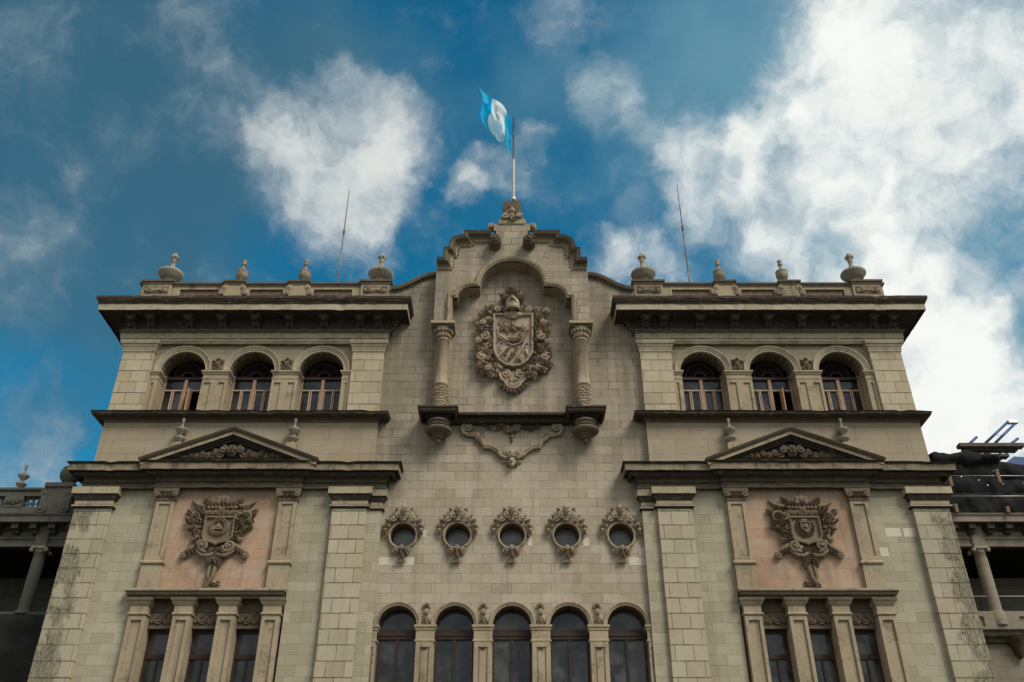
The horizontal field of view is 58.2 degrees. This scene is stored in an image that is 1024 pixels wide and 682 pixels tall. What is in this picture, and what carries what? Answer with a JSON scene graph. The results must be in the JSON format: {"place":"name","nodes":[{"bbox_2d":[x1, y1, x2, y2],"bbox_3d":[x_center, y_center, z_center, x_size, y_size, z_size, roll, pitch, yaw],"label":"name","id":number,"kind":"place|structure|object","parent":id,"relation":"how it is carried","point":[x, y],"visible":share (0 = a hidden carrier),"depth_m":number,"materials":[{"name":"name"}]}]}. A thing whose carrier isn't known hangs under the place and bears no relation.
{"place":"outdoors","nodes":[
{"label":"outdoors","id":0,"kind":"place"},
{"bbox_2d":[0,482,76,614],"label":"palace wing","id":1,"kind":"structure","parent":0,"point":[32,540],"depth_m":39.71,"materials":[{"name":"grey stone"}]},
{"bbox_2d":[0,614,44,681],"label":"wall","id":2,"kind":"structure","parent":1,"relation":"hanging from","point":[19,636],"depth_m":36.22,"materials":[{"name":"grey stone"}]},
{"bbox_2d":[16,465,29,486],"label":"urn","id":3,"kind":"object","parent":1,"relation":"on","point":[23,476],"visible":0.98,"depth_m":40.74,"materials":[{"name":"stone"}]},
{"bbox_2d":[60,466,77,482],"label":"urn","id":4,"kind":"object","parent":1,"relation":"on","point":[66,475],"visible":0.35,"depth_m":40.80,"materials":[{"name":"stone"}]},
{"bbox_2d":[28,201,995,681],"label":"palace","id":5,"kind":"structure","parent":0,"point":[512,455],"depth_m":36.58,"materials":[{"name":"stone"}]},
{"bbox_2d":[139,630,169,681],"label":"window frame","id":6,"kind":"structure","parent":5,"relation":"in","point":[157,641],"depth_m":33.71,"materials":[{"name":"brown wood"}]},
{"bbox_2d":[158,253,183,281],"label":"urn","id":7,"kind":"object","parent":5,"relation":"on","point":[172,271],"visible":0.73,"depth_m":43.74,"materials":[{"name":"stone"}]},
{"bbox_2d":[174,418,187,441],"bbox_3d":[-13.600,3.708,37.839,0.500,1.230,0.500,0,-33,0],"label":"urn","id":8,"kind":"object","parent":5,"relation":"on","point":[181,430],"visible":0.96,"depth_m":37.69,"materials":[{"name":"stone"}]},
{"bbox_2d":[159,360,204,409],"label":"arcade window","id":9,"kind":"structure","parent":5,"relation":"in","point":[175,389],"depth_m":40.21,"materials":[{"name":"brown wood"}]},
{"bbox_2d":[184,630,214,681],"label":"window frame","id":10,"kind":"structure","parent":5,"relation":"in","point":[202,640],"depth_m":33.71,"materials":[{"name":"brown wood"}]},
{"bbox_2d":[236,259,248,279],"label":"urn","id":11,"kind":"object","parent":5,"relation":"on","point":[242,273],"visible":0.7,"depth_m":43.49,"materials":[{"name":"stone"}]},
{"bbox_2d":[230,630,259,681],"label":"window frame","id":12,"kind":"structure","parent":5,"relation":"in","point":[243,664],"depth_m":33.71,"materials":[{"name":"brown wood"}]},
{"bbox_2d":[228,361,273,410],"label":"arcade window","id":13,"kind":"structure","parent":5,"relation":"in","point":[248,393],"depth_m":40.10,"materials":[{"name":"brown wood"}]},
{"bbox_2d":[288,418,300,441],"bbox_3d":[-8.960,3.708,37.839,0.500,1.230,0.500,0,-33,0],"label":"urn","id":14,"kind":"object","parent":5,"relation":"on","point":[294,430],"visible":0.98,"depth_m":37.69,"materials":[{"name":"stone"}]},
{"bbox_2d":[298,259,310,278],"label":"urn","id":15,"kind":"object","parent":5,"relation":"on","point":[304,272],"visible":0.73,"depth_m":43.49,"materials":[{"name":"stone"}]},
{"bbox_2d":[298,360,341,410],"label":"arcade window","id":16,"kind":"structure","parent":5,"relation":"in","point":[316,393],"depth_m":40.10,"materials":[{"name":"brown wood"}]},
{"bbox_2d":[337,190,349,281],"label":"lightning rod","id":17,"kind":"object","parent":5,"relation":"on","point":[342,241],"visible":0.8,"depth_m":46.15,"materials":[{"name":"grey metal"}]},
{"bbox_2d":[368,253,392,278],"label":"urn","id":18,"kind":"object","parent":5,"relation":"on","point":[380,271],"visible":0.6,"depth_m":43.73,"materials":[{"name":"stone"}]},
{"bbox_2d":[375,609,415,681],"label":"window frame","id":19,"kind":"structure","parent":5,"relation":"in","point":[397,633],"depth_m":34.12,"materials":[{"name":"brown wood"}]},
{"bbox_2d":[382,504,423,562],"bbox_3d":[-4.260,7.607,36.053,1.665,2.424,0.880,0,-33,0],"label":"round window","id":20,"kind":"structure","parent":5,"relation":"in","point":[404,539],"depth_m":36.12,"materials":[{"name":"stone"}]},
{"bbox_2d":[434,609,473,681],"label":"window frame","id":21,"kind":"structure","parent":5,"relation":"in","point":[453,662],"depth_m":34.12,"materials":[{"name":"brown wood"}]},
{"bbox_2d":[436,504,478,563],"bbox_3d":[-2.130,7.607,36.053,1.665,2.424,0.880,0,-33,0],"label":"round window","id":22,"kind":"structure","parent":5,"relation":"in","point":[456,540],"depth_m":36.12,"materials":[{"name":"stone"}]},
{"bbox_2d":[492,609,531,681],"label":"window frame","id":23,"kind":"structure","parent":5,"relation":"in","point":[511,656],"depth_m":34.11,"materials":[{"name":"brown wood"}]},
{"bbox_2d":[491,504,532,562],"bbox_3d":[0.000,7.607,36.053,1.665,2.424,0.880,0,-33,0],"label":"round window","id":24,"kind":"structure","parent":5,"relation":"in","point":[512,540],"depth_m":36.12,"materials":[{"name":"stone"}]},
{"bbox_2d":[511,116,515,200],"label":"flagpole","id":25,"kind":"object","parent":5,"relation":"on","point":[513,198],"visible":0.95,"depth_m":45.54,"materials":[{"name":"silver metal"}]},
{"bbox_2d":[476,88,511,154],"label":"flag","id":26,"kind":"object","parent":25,"relation":"attached to","point":[493,116],"visible":1,"depth_m":47.57,"materials":[{"name":"teal fabric"}]},
{"bbox_2d":[545,504,587,563],"bbox_3d":[2.130,7.607,36.053,1.665,2.424,0.880,0,-33,0],"label":"round window","id":27,"kind":"structure","parent":5,"relation":"in","point":[567,540],"depth_m":36.12,"materials":[{"name":"stone"}]},
{"bbox_2d":[550,609,589,681],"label":"window frame","id":28,"kind":"structure","parent":5,"relation":"in","point":[570,662],"depth_m":34.12,"materials":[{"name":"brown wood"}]},
{"bbox_2d":[600,504,641,562],"bbox_3d":[4.260,7.607,36.053,1.665,2.424,0.880,0,-33,0],"label":"round window","id":29,"kind":"structure","parent":5,"relation":"in","point":[619,539],"depth_m":36.12,"materials":[{"name":"stone"}]},
{"bbox_2d":[608,609,648,681],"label":"window frame","id":30,"kind":"structure","parent":5,"relation":"in","point":[626,633],"depth_m":34.12,"materials":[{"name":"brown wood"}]},
{"bbox_2d":[631,253,655,278],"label":"urn","id":31,"kind":"object","parent":5,"relation":"on","point":[642,271],"visible":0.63,"depth_m":43.73,"materials":[{"name":"stone"}]},
{"bbox_2d":[677,186,689,281],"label":"lightning rod","id":32,"kind":"object","parent":5,"relation":"on","point":[682,227],"visible":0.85,"depth_m":46.27,"materials":[{"name":"grey metal"}]},
{"bbox_2d":[682,360,725,409],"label":"arcade window","id":33,"kind":"structure","parent":5,"relation":"in","point":[700,393],"depth_m":40.10,"materials":[{"name":"brown wood"}]},
{"bbox_2d":[713,259,725,278],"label":"urn","id":34,"kind":"object","parent":5,"relation":"on","point":[718,272],"visible":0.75,"depth_m":43.49,"materials":[{"name":"stone"}]},
{"bbox_2d":[723,418,735,441],"bbox_3d":[8.960,3.708,37.839,0.500,1.230,0.500,0,-33,0],"label":"urn","id":35,"kind":"object","parent":5,"relation":"on","point":[729,430],"visible":0.98,"depth_m":37.69,"materials":[{"name":"stone"}]},
{"bbox_2d":[750,361,795,410],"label":"arcade window","id":36,"kind":"structure","parent":5,"relation":"in","point":[764,387],"depth_m":40.23,"materials":[{"name":"brown wood"}]},
{"bbox_2d":[764,630,793,681],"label":"window frame","id":37,"kind":"structure","parent":5,"relation":"in","point":[780,664],"depth_m":33.71,"materials":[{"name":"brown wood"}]},
{"bbox_2d":[775,259,787,279],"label":"urn","id":38,"kind":"object","parent":5,"relation":"on","point":[781,273],"visible":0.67,"depth_m":43.49,"materials":[{"name":"stone"}]},
{"bbox_2d":[809,630,839,681],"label":"window frame","id":39,"kind":"structure","parent":5,"relation":"in","point":[821,640],"depth_m":33.71,"materials":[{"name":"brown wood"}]},
{"bbox_2d":[819,360,864,410],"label":"arcade window","id":40,"kind":"structure","parent":5,"relation":"in","point":[841,393],"depth_m":40.10,"materials":[{"name":"brown wood"}]},
{"bbox_2d":[836,418,849,441],"bbox_3d":[13.600,3.708,37.839,0.500,1.230,0.500,0,-33,0],"label":"urn","id":41,"kind":"object","parent":5,"relation":"on","point":[842,430],"visible":0.96,"depth_m":37.69,"materials":[{"name":"stone"}]},
{"bbox_2d":[840,253,865,281],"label":"urn","id":42,"kind":"object","parent":5,"relation":"on","point":[851,271],"visible":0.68,"depth_m":43.74,"materials":[{"name":"stone"}]},
{"bbox_2d":[854,630,884,681],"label":"window frame","id":43,"kind":"structure","parent":5,"relation":"in","point":[866,641],"depth_m":33.71,"materials":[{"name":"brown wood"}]},
{"bbox_2d":[0,0,1023,506],"label":"sky","id":44,"kind":"structure","parent":0,"point":[217,135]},
{"bbox_2d":[948,476,953,486],"bbox_3d":[18.989,6.081,39.822,0.150,0.445,0.140,0,-33,0],"label":"timber post","id":45,"kind":"object","parent":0,"point":[950,481],"visible":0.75,"depth_m":39.77,"materials":[{"name":"brown wood"}]},
{"bbox_2d":[994,469,1001,483],"bbox_3d":[21.120,5.880,39.951,0.150,0.623,0.140,0,-33,0],"label":"timber post","id":46,"kind":"object","parent":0,"point":[998,477],"visible":1,"depth_m":39.91,"materials":[{"name":"brown wood"}]},
{"bbox_2d":[951,475,1023,475],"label":"wire","id":47,"kind":"object","parent":46,"relation":"attached to","point":[986,475],"visible":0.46,"depth_m":39.99,"materials":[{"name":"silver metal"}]},
{"bbox_2d":[1007,456,1023,466],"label":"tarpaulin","id":48,"kind":"object","parent":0,"point":[1017,460],"visible":0.35,"depth_m":41.66,"materials":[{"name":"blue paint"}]},
{"label":"plaza ground","id":49,"kind":"structure","parent":0,"visible":0},
{"bbox_2d":[951,513,1023,681],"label":"palace wing","id":50,"kind":"structure","parent":49,"relation":"on","point":[992,547],"depth_m":39.04,"materials":[{"name":"beige stone"}]},
{"bbox_2d":[953,504,958,512],"bbox_3d":[18.910,7.125,39.153,0.150,0.358,0.140,0,-33,0],"label":"timber post","id":51,"kind":"object","parent":50,"relation":"on","point":[956,509],"visible":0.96,"depth_m":39.11,"materials":[{"name":"brown wood"}]},
{"bbox_2d":[928,449,1000,466],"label":"tarpaulin","id":52,"kind":"object","parent":50,"relation":"on","point":[966,457],"visible":0.55,"depth_m":40.61,"materials":[{"name":"black plastic"}]},
{"bbox_2d":[956,443,1023,460],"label":"scaffold platform","id":53,"kind":"structure","parent":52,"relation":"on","point":[1005,448],"depth_m":42.08,"materials":[{"name":"brown wood"}]},
{"bbox_2d":[984,420,1018,442],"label":"ladder","id":54,"kind":"object","parent":53,"relation":"on","point":[1012,423],"visible":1,"depth_m":42.70,"materials":[{"name":"metal"}]},
{"bbox_2d":[942,461,1023,494],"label":"tarpaulin","id":55,"kind":"object","parent":50,"relation":"on","point":[979,484],"visible":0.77,"depth_m":40.29,"materials":[{"name":"black plastic"}]},
{"bbox_2d":[949,492,1023,512],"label":"tarpaulin","id":56,"kind":"object","parent":50,"relation":"on","point":[988,502],"visible":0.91,"depth_m":39.51,"materials":[{"name":"black plastic"}]},
{"bbox_2d":[1004,506,1009,512],"bbox_3d":[21.082,7.186,39.114,0.150,0.261,0.140,0,-33,0],"label":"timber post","id":57,"kind":"object","parent":50,"relation":"on","point":[1007,509],"visible":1,"depth_m":39.08,"materials":[{"name":"brown wood"}]}
]}

